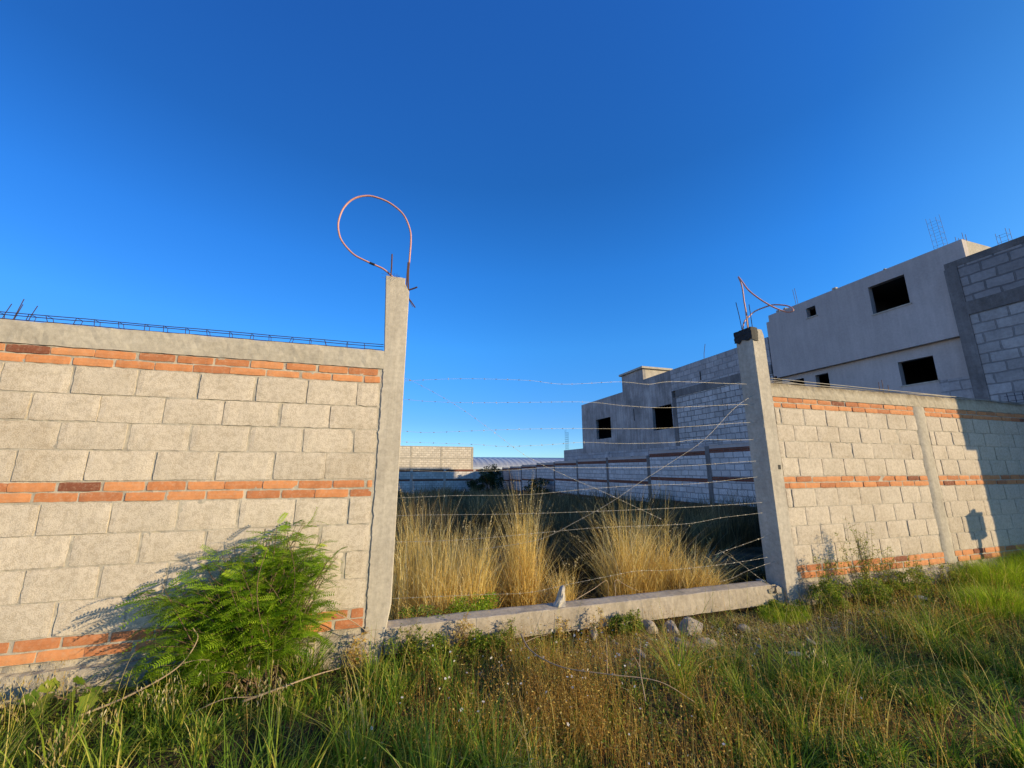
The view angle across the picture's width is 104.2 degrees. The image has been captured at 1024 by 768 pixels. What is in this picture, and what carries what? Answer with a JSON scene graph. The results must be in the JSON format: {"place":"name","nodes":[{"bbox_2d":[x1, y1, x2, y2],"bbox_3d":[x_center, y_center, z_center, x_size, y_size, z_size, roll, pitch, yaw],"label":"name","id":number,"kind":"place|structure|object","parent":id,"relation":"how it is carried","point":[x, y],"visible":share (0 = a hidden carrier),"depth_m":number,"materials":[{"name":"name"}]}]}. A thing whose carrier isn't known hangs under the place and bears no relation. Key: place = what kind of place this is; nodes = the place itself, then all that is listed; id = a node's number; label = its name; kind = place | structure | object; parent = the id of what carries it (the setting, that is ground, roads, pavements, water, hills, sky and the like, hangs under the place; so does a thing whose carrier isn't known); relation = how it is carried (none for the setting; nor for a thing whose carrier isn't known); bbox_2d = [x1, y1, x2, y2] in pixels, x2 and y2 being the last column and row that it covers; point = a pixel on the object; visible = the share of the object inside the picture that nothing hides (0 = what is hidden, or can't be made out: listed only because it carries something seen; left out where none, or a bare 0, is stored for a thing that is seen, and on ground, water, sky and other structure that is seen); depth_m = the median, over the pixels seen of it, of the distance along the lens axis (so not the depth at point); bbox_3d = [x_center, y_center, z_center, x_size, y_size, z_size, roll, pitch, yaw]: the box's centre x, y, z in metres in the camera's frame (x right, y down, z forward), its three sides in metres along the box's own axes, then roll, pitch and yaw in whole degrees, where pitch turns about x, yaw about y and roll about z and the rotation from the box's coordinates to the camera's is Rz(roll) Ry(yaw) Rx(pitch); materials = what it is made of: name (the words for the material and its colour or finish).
{"place":"outdoors","nodes":[
{"label":"outdoors","id":0,"kind":"place"},
{"bbox_2d":[0,492,1023,767],"bbox_3d":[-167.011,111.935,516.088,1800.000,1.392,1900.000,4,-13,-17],"label":"ground","id":1,"kind":"structure","parent":0,"point":[752,550],"depth_m":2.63,"materials":[{"name":"green plant"}]},
{"bbox_2d":[0,658,73,735],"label":"wild oats","id":2,"kind":"object","parent":1,"relation":"on","point":[16,697],"visible":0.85,"depth_m":2.38,"materials":[{"name":"green plant"}]},
{"bbox_2d":[24,698,120,767],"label":"wild oats","id":3,"kind":"object","parent":1,"relation":"on","point":[55,741],"visible":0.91,"depth_m":1.90,"materials":[{"name":"green plant"}]},
{"bbox_2d":[17,675,136,722],"bbox_3d":[-2.635,1.951,2.444,0.599,0.231,0.341,-2,-12,9],"label":"broadleaf weed","id":4,"kind":"object","parent":1,"relation":"on","point":[56,683],"visible":0.71,"depth_m":2.44,"materials":[{"name":"green plant"}]},
{"bbox_2d":[75,628,198,716],"bbox_3d":[-2.276,1.791,2.512,0.622,0.387,0.074,6,-13,-25],"label":"twig","id":5,"kind":"object","parent":1,"relation":"on","point":[120,699],"visible":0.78,"depth_m":2.49,"materials":[{"name":"brown wood"}]},
{"bbox_2d":[133,660,215,738],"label":"wild oats","id":6,"kind":"object","parent":1,"relation":"on","point":[166,699],"visible":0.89,"depth_m":2.31,"materials":[{"name":"green plant"}]},
{"bbox_2d":[0,299,384,707],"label":"block wall","id":7,"kind":"structure","parent":1,"relation":"on","point":[131,460],"depth_m":3.12,"materials":[{"name":"concrete"}]},
{"bbox_2d":[186,697,247,715],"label":"twig","id":8,"kind":"object","parent":1,"relation":"on","point":[217,701],"visible":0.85,"depth_m":2.44,"materials":[{"name":"brown wood"}]},
{"bbox_2d":[114,507,349,723],"bbox_3d":[-1.943,1.539,2.815,1.472,1.232,0.669,4,-13,-17],"label":"feathery shrub","id":9,"kind":"object","parent":1,"relation":"on","point":[251,614],"visible":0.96,"depth_m":2.79,"materials":[{"name":"green plant"}]},
{"bbox_2d":[229,656,291,749],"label":"wild oats","id":10,"kind":"object","parent":1,"relation":"on","point":[280,680],"visible":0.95,"depth_m":2.25,"materials":[{"name":"green plant"}]},
{"bbox_2d":[242,668,339,702],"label":"twig","id":11,"kind":"object","parent":1,"relation":"on","point":[251,698],"visible":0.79,"depth_m":2.58,"materials":[{"name":"brown wood"}]},
{"bbox_2d":[323,687,368,757],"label":"wild oats","id":12,"kind":"object","parent":1,"relation":"on","point":[351,714],"visible":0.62,"depth_m":2.30,"materials":[{"name":"green plant"}]},
{"bbox_2d":[342,627,370,674],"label":"tall weed","id":13,"kind":"object","parent":1,"relation":"on","point":[357,655],"visible":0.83,"depth_m":3.14,"materials":[{"name":"beige plant"}]},
{"bbox_2d":[336,612,381,646],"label":"twig","id":14,"kind":"object","parent":1,"relation":"on","point":[354,624],"visible":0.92,"depth_m":3.16,"materials":[{"name":"brown wood"}]},
{"bbox_2d":[337,195,417,663],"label":"concrete column","id":15,"kind":"structure","parent":1,"relation":"on","point":[381,561],"depth_m":3.64,"materials":[{"name":"concrete"}]},
{"bbox_2d":[405,378,660,518],"bbox_3d":[0.306,0.726,4.179,2.861,1.422,0.034,4,-13,-17],"label":"barbed wire","id":16,"kind":"object","parent":15,"relation":"attached to","point":[530,458],"visible":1,"depth_m":4.12,"materials":[{"name":"grey metal"}]},
{"bbox_2d":[405,399,747,407],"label":"barbed wire","id":17,"kind":"object","parent":15,"relation":"attached to","point":[562,401],"visible":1,"depth_m":4.40,"materials":[{"name":"grey metal"}]},
{"bbox_2d":[409,378,745,383],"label":"barbed wire","id":18,"kind":"object","parent":15,"relation":"attached to","point":[553,383],"visible":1,"depth_m":4.36,"materials":[{"name":"grey metal"}]},
{"bbox_2d":[407,422,750,432],"bbox_3d":[1.050,0.477,4.472,4.420,0.254,0.035,4,-13,-17],"label":"barbed wire","id":19,"kind":"object","parent":15,"relation":"attached to","point":[574,428],"visible":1,"depth_m":4.36,"materials":[{"name":"grey metal"}]},
{"bbox_2d":[398,502,761,515],"bbox_3d":[1.054,1.341,4.276,4.420,0.056,0.032,4,-13,-17],"label":"barbed wire","id":20,"kind":"object","parent":15,"relation":"attached to","point":[565,512],"visible":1,"depth_m":4.11,"materials":[{"name":"grey metal"}]},
{"bbox_2d":[392,556,771,598],"bbox_3d":[1.052,2.009,4.140,4.420,0.147,0.030,4,-13,-17],"label":"barbed wire","id":21,"kind":"object","parent":15,"relation":"attached to","point":[572,583],"visible":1,"depth_m":4.02,"materials":[{"name":"grey metal"}]},
{"bbox_2d":[414,461,749,471],"bbox_3d":[1.052,0.896,4.376,4.420,0.143,0.032,4,-13,-17],"label":"barbed wire","id":22,"kind":"object","parent":15,"relation":"attached to","point":[567,467],"visible":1,"depth_m":4.23,"materials":[{"name":"grey metal"}]},
{"bbox_2d":[403,476,761,497],"bbox_3d":[1.050,1.108,4.339,4.420,0.183,0.030,4,-13,-17],"label":"barbed wire","id":23,"kind":"object","parent":15,"relation":"attached to","point":[582,489],"visible":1,"depth_m":4.24,"materials":[{"name":"grey metal"}]},
{"bbox_2d":[401,512,765,542],"bbox_3d":[1.052,1.506,4.246,4.420,0.148,0.035,4,-13,-17],"label":"barbed wire","id":24,"kind":"object","parent":15,"relation":"attached to","point":[573,529],"visible":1,"depth_m":4.12,"materials":[{"name":"grey metal"}]},
{"bbox_2d":[417,439,755,446],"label":"barbed wire","id":25,"kind":"object","parent":15,"relation":"attached to","point":[596,442],"visible":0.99,"depth_m":4.47,"materials":[{"name":"grey metal"}]},
{"bbox_2d":[396,622,422,670],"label":"tall weed","id":26,"kind":"object","parent":1,"relation":"on","point":[408,638],"visible":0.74,"depth_m":3.25,"materials":[{"name":"green plant"}]},
{"bbox_2d":[375,629,447,670],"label":"bush","id":27,"kind":"object","parent":1,"relation":"on","point":[422,653],"visible":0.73,"depth_m":3.23,"materials":[{"name":"green plant"}]},
{"bbox_2d":[383,604,450,653],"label":"bush","id":28,"kind":"object","parent":1,"relation":"on","point":[422,609],"visible":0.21,"depth_m":3.64,"materials":[{"name":"green plant"}]},
{"bbox_2d":[399,446,472,468],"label":"block building","id":29,"kind":"structure","parent":1,"relation":"on","point":[431,457],"depth_m":39.12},
{"bbox_2d":[426,629,449,666],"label":"tall weed","id":30,"kind":"object","parent":1,"relation":"on","point":[439,642],"visible":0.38,"depth_m":3.31,"materials":[{"name":"green plant"}]},
{"bbox_2d":[398,469,501,494],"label":"boundary wall","id":31,"kind":"structure","parent":1,"relation":"on","point":[434,478],"depth_m":38.44,"materials":[{"name":"grey concrete"}]},
{"bbox_2d":[388,477,527,619],"bbox_3d":[-0.876,1.870,4.890,2.346,1.665,2.611,4,-13,-17],"label":"dry grass clump","id":32,"kind":"object","parent":1,"relation":"on","point":[423,581],"visible":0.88,"depth_m":4.33,"materials":[{"name":"beige plant"}]},
{"bbox_2d":[445,612,475,658],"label":"tall weed","id":33,"kind":"object","parent":1,"relation":"on","point":[461,633],"visible":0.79,"depth_m":3.43,"materials":[{"name":"beige plant"}]},
{"bbox_2d":[446,592,499,612],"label":"bush","id":34,"kind":"object","parent":1,"relation":"on","point":[478,603],"visible":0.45,"depth_m":3.94,"materials":[{"name":"green plant"}]},
{"bbox_2d":[465,480,485,491],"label":"bush","id":35,"kind":"object","parent":1,"relation":"on","point":[473,484],"visible":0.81,"depth_m":36.53,"materials":[{"name":"green plant"}]},
{"bbox_2d":[446,628,511,660],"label":"bush","id":36,"kind":"object","parent":1,"relation":"on","point":[477,639],"visible":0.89,"depth_m":3.38,"materials":[{"name":"green plant"}]},
{"bbox_2d":[478,464,505,491],"bbox_3d":[-1.915,8.999,37.037,2.756,3.173,2.653,4,-13,-17],"label":"tree","id":37,"kind":"object","parent":1,"relation":"on","point":[489,477],"visible":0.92,"depth_m":36.65,"materials":[{"name":"green plant"}]},
{"bbox_2d":[497,617,521,652],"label":"tall weed","id":38,"kind":"object","parent":1,"relation":"on","point":[512,631],"visible":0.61,"depth_m":3.52,"materials":[{"name":"green plant"}]},
{"bbox_2d":[473,457,563,468],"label":"warehouse","id":39,"kind":"structure","parent":1,"relation":"on","point":[482,462],"depth_m":57.30,"materials":[{"name":"grey metal"}]},
{"bbox_2d":[472,461,590,606],"bbox_3d":[0.180,1.775,4.667,1.617,1.720,1.406,0,-12,-1],"label":"dry grass clump","id":40,"kind":"object","parent":1,"relation":"on","point":[519,569],"visible":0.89,"depth_m":4.54,"materials":[{"name":"beige plant"}]},
{"bbox_2d":[522,477,550,496],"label":"bush","id":41,"kind":"object","parent":1,"relation":"on","point":[530,487],"visible":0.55,"depth_m":28.51,"materials":[{"name":"green plant"}]},
{"bbox_2d":[531,555,593,602],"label":"dry grass clump","id":42,"kind":"object","parent":1,"relation":"on","point":[568,597],"visible":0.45,"depth_m":4.47,"materials":[{"name":"beige plant"}]},
{"bbox_2d":[556,616,570,640],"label":"tall weed","id":43,"kind":"object","parent":1,"relation":"on","point":[559,629],"visible":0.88,"depth_m":3.76,"materials":[{"name":"beige plant"}]},
{"bbox_2d":[393,475,766,602],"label":"grass","id":44,"kind":"structure","parent":1,"relation":"on","point":[742,525],"depth_m":9.10,"materials":[{"name":"plant"}]},
{"bbox_2d":[383,579,785,654],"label":"threshold beam","id":45,"kind":"structure","parent":1,"relation":"on","point":[684,602],"depth_m":3.93,"materials":[{"name":"concrete"}]},
{"bbox_2d":[553,585,565,607],"bbox_3d":[0.462,2.088,3.932,0.136,0.189,0.123,4,-13,-17],"label":"stone","id":46,"kind":"object","parent":45,"relation":"on","point":[560,600],"visible":0.99,"depth_m":3.90,"materials":[{"name":"grey stone"}]},
{"bbox_2d":[575,580,608,599],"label":"twig","id":47,"kind":"object","parent":45,"relation":"on","point":[594,588],"visible":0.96,"depth_m":4.11,"materials":[{"name":"wood"}]},
{"bbox_2d":[589,627,597,639],"bbox_3d":[0.782,2.389,3.810,0.078,0.136,0.113,6,-14,-1],"label":"stone","id":48,"kind":"object","parent":1,"relation":"on","point":[592,634],"visible":0.67,"depth_m":3.78,"materials":[{"name":"grey stone"}]},
{"bbox_2d":[591,605,605,638],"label":"tall weed","id":49,"kind":"object","parent":1,"relation":"on","point":[600,622],"visible":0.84,"depth_m":3.79,"materials":[{"name":"beige plant"}]},
{"bbox_2d":[605,612,644,635],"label":"bush","id":50,"kind":"object","parent":1,"relation":"on","point":[620,620],"visible":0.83,"depth_m":3.86,"materials":[{"name":"green plant"}]},
{"bbox_2d":[232,565,1023,767],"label":"dry weeds","id":51,"kind":"object","parent":1,"relation":"on","point":[563,679],"visible":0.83,"depth_m":2.50,"materials":[{"name":"plant"}]},
{"bbox_2d":[520,633,693,701],"bbox_3d":[0.519,1.851,2.719,1.271,0.293,0.309,-9,-15,37],"label":"twig","id":52,"kind":"object","parent":51,"relation":"on","point":[590,671],"visible":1,"depth_m":2.60,"materials":[{"name":"brown wood"}]},
{"bbox_2d":[631,645,645,701],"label":"twig","id":53,"kind":"object","parent":52,"relation":"attached to","point":[640,674],"visible":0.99,"depth_m":2.52,"materials":[{"name":"brown wood"}]},
{"bbox_2d":[371,607,861,764],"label":"wildflowers","id":54,"kind":"object","parent":51,"relation":"on","point":[568,724],"visible":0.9,"depth_m":2.68,"materials":[{"name":"white plant"}]},
{"bbox_2d":[502,442,756,509],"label":"boundary wall","id":55,"kind":"structure","parent":1,"relation":"on","point":[684,473],"depth_m":17.43,"materials":[{"name":"grey brick"}]},
{"bbox_2d":[626,609,645,635],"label":"tall weed","id":56,"kind":"object","parent":1,"relation":"on","point":[636,619],"visible":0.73,"depth_m":3.88,"materials":[{"name":"green plant"}]},
{"bbox_2d":[553,482,720,596],"bbox_3d":[1.588,1.959,5.073,2.283,1.507,2.034,12,-17,-44],"label":"dry grass clump","id":57,"kind":"object","parent":1,"relation":"on","point":[638,579],"visible":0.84,"depth_m":4.87,"materials":[{"name":"beige plant"}]},
{"bbox_2d":[641,619,658,633],"bbox_3d":[1.360,2.451,3.969,0.126,0.190,0.183,5,-13,-23],"label":"stone","id":58,"kind":"object","parent":1,"relation":"on","point":[650,622],"visible":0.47,"depth_m":3.93,"materials":[{"name":"stone"}]},
{"bbox_2d":[663,620,679,635],"bbox_3d":[1.584,2.465,3.972,0.148,0.196,0.214,5,-14,2],"label":"stone","id":59,"kind":"object","parent":1,"relation":"on","point":[667,626],"visible":0.54,"depth_m":3.94,"materials":[{"name":"grey stone"}]},
{"bbox_2d":[564,337,782,512],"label":"stained house","id":60,"kind":"structure","parent":1,"relation":"on","point":[717,373],"depth_m":17.55,"materials":[{"name":"paint"}]},
{"bbox_2d":[669,637,694,645],"bbox_3d":[1.581,2.401,3.692,0.142,0.061,0.284,14,-16,-32],"label":"stone","id":61,"kind":"object","parent":1,"relation":"on","point":[679,639],"visible":0.27,"depth_m":3.69,"materials":[{"name":"grey stone"}]},
{"bbox_2d":[678,616,702,634],"bbox_3d":[1.772,2.448,3.986,0.245,0.224,0.184,9,-14,-14],"label":"stone","id":62,"kind":"object","parent":1,"relation":"on","point":[685,622],"visible":0.54,"depth_m":3.94,"materials":[{"name":"grey stone"}]},
{"bbox_2d":[628,526,761,592],"bbox_3d":[2.265,2.184,5.129,2.078,1.058,2.595,-11,-17,43],"label":"dry grass clump","id":63,"kind":"object","parent":1,"relation":"on","point":[705,576],"visible":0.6,"depth_m":4.89,"materials":[{"name":"beige plant"}]},
{"bbox_2d":[698,637,717,646],"bbox_3d":[1.802,2.385,3.656,0.208,0.101,0.117,8,-14,-11],"label":"stone","id":64,"kind":"object","parent":1,"relation":"on","point":[703,640],"visible":0.37,"depth_m":3.64,"materials":[{"name":"stone"}]},
{"bbox_2d":[477,586,991,717],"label":"gravel","id":65,"kind":"structure","parent":1,"relation":"on","point":[740,636],"depth_m":3.81,"materials":[{"name":"grey gravel"}]},
{"bbox_2d":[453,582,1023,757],"bbox_3d":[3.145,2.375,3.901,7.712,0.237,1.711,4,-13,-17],"label":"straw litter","id":66,"kind":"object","parent":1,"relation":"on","point":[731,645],"visible":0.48,"depth_m":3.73,"materials":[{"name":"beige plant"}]},
{"bbox_2d":[737,624,750,631],"bbox_3d":[2.320,2.449,4.002,0.122,0.074,0.110,-5,-13,24],"label":"stone","id":67,"kind":"object","parent":1,"relation":"on","point":[741,628],"visible":0.66,"depth_m":3.97,"materials":[{"name":"grey stone"}]},
{"bbox_2d":[733,276,799,605],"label":"concrete column","id":68,"kind":"structure","parent":1,"relation":"on","point":[775,526],"depth_m":5.04,"materials":[{"name":"grey concrete"}]},
{"bbox_2d":[479,395,752,549],"bbox_3d":[1.418,0.858,4.497,3.656,1.708,0.028,4,-13,-17],"label":"barbed wire","id":69,"kind":"object","parent":68,"relation":"attached to","point":[625,492],"visible":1,"depth_m":4.34,"materials":[{"name":"grey metal"}]},
{"bbox_2d":[756,599,811,617],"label":"bush","id":70,"kind":"object","parent":1,"relation":"on","point":[778,605],"visible":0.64,"depth_m":4.42,"materials":[{"name":"green plant"}]},
{"bbox_2d":[754,601,814,625],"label":"grass clump","id":71,"kind":"object","parent":1,"relation":"on","point":[798,616],"visible":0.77,"depth_m":4.27,"materials":[{"name":"green plant"}]},
{"bbox_2d":[785,635,827,691],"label":"wild oats","id":72,"kind":"object","parent":1,"relation":"on","point":[813,654],"visible":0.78,"depth_m":2.93,"materials":[{"name":"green plant"}]},
{"bbox_2d":[804,577,851,612],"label":"bush","id":73,"kind":"object","parent":1,"relation":"on","point":[828,587],"visible":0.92,"depth_m":4.50,"materials":[{"name":"green plant"}]},
{"bbox_2d":[812,551,849,607],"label":"tall weed","id":74,"kind":"object","parent":1,"relation":"on","point":[826,566],"visible":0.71,"depth_m":4.66,"materials":[{"name":"green plant"}]},
{"bbox_2d":[835,517,879,602],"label":"tall weed","id":75,"kind":"object","parent":1,"relation":"on","point":[864,567],"visible":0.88,"depth_m":4.82,"materials":[{"name":"green plant"}]},
{"bbox_2d":[848,572,894,605],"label":"bush","id":76,"kind":"object","parent":1,"relation":"on","point":[867,588],"visible":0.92,"depth_m":4.64,"materials":[{"name":"green plant"}]},
{"bbox_2d":[766,216,990,399],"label":"plastered house","id":77,"kind":"structure","parent":1,"relation":"on","point":[895,328],"depth_m":10.28,"materials":[{"name":"grey paint"}]},
{"bbox_2d":[874,546,912,596],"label":"tall weed","id":78,"kind":"object","parent":1,"relation":"on","point":[887,567],"visible":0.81,"depth_m":4.94,"materials":[{"name":"green plant"}]},
{"bbox_2d":[770,377,1023,605],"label":"block wall","id":79,"kind":"structure","parent":1,"relation":"on","point":[926,480],"depth_m":5.61,"materials":[{"name":"concrete"}]},
{"bbox_2d":[881,569,934,594],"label":"bush","id":80,"kind":"object","parent":1,"relation":"on","point":[902,576],"visible":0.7,"depth_m":4.91,"materials":[{"name":"green plant"}]},
{"bbox_2d":[895,553,935,593],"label":"tall weed","id":81,"kind":"object","parent":1,"relation":"on","point":[916,568],"visible":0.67,"depth_m":5.08,"materials":[{"name":"green plant"}]},
{"bbox_2d":[932,560,969,588],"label":"tall weed","id":82,"kind":"object","parent":1,"relation":"on","point":[956,574],"visible":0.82,"depth_m":5.24,"materials":[{"name":"green plant"}]},
{"bbox_2d":[944,229,1023,403],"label":"block building","id":83,"kind":"structure","parent":1,"relation":"on","point":[985,287],"depth_m":8.11,"materials":[{"name":"concrete"}]},
{"bbox_2d":[944,575,1023,621],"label":"grass clump","id":84,"kind":"object","parent":1,"relation":"on","point":[980,596],"visible":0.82,"depth_m":4.42,"materials":[{"name":"green plant"}]},
{"bbox_2d":[947,554,1023,591],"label":"grass clump","id":85,"kind":"object","parent":1,"relation":"on","point":[1015,577],"visible":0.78,"depth_m":5.26,"materials":[{"name":"green plant"}]},
{"bbox_2d":[991,543,1023,569],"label":"grass clump","id":86,"kind":"object","parent":1,"relation":"on","point":[1021,558],"visible":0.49,"depth_m":5.87,"materials":[{"name":"green plant"}]},
{"bbox_2d":[0,0,1023,457],"label":"sky","id":87,"kind":"structure","parent":0,"point":[585,190],"materials":[{"name":"blue"}]}
]}

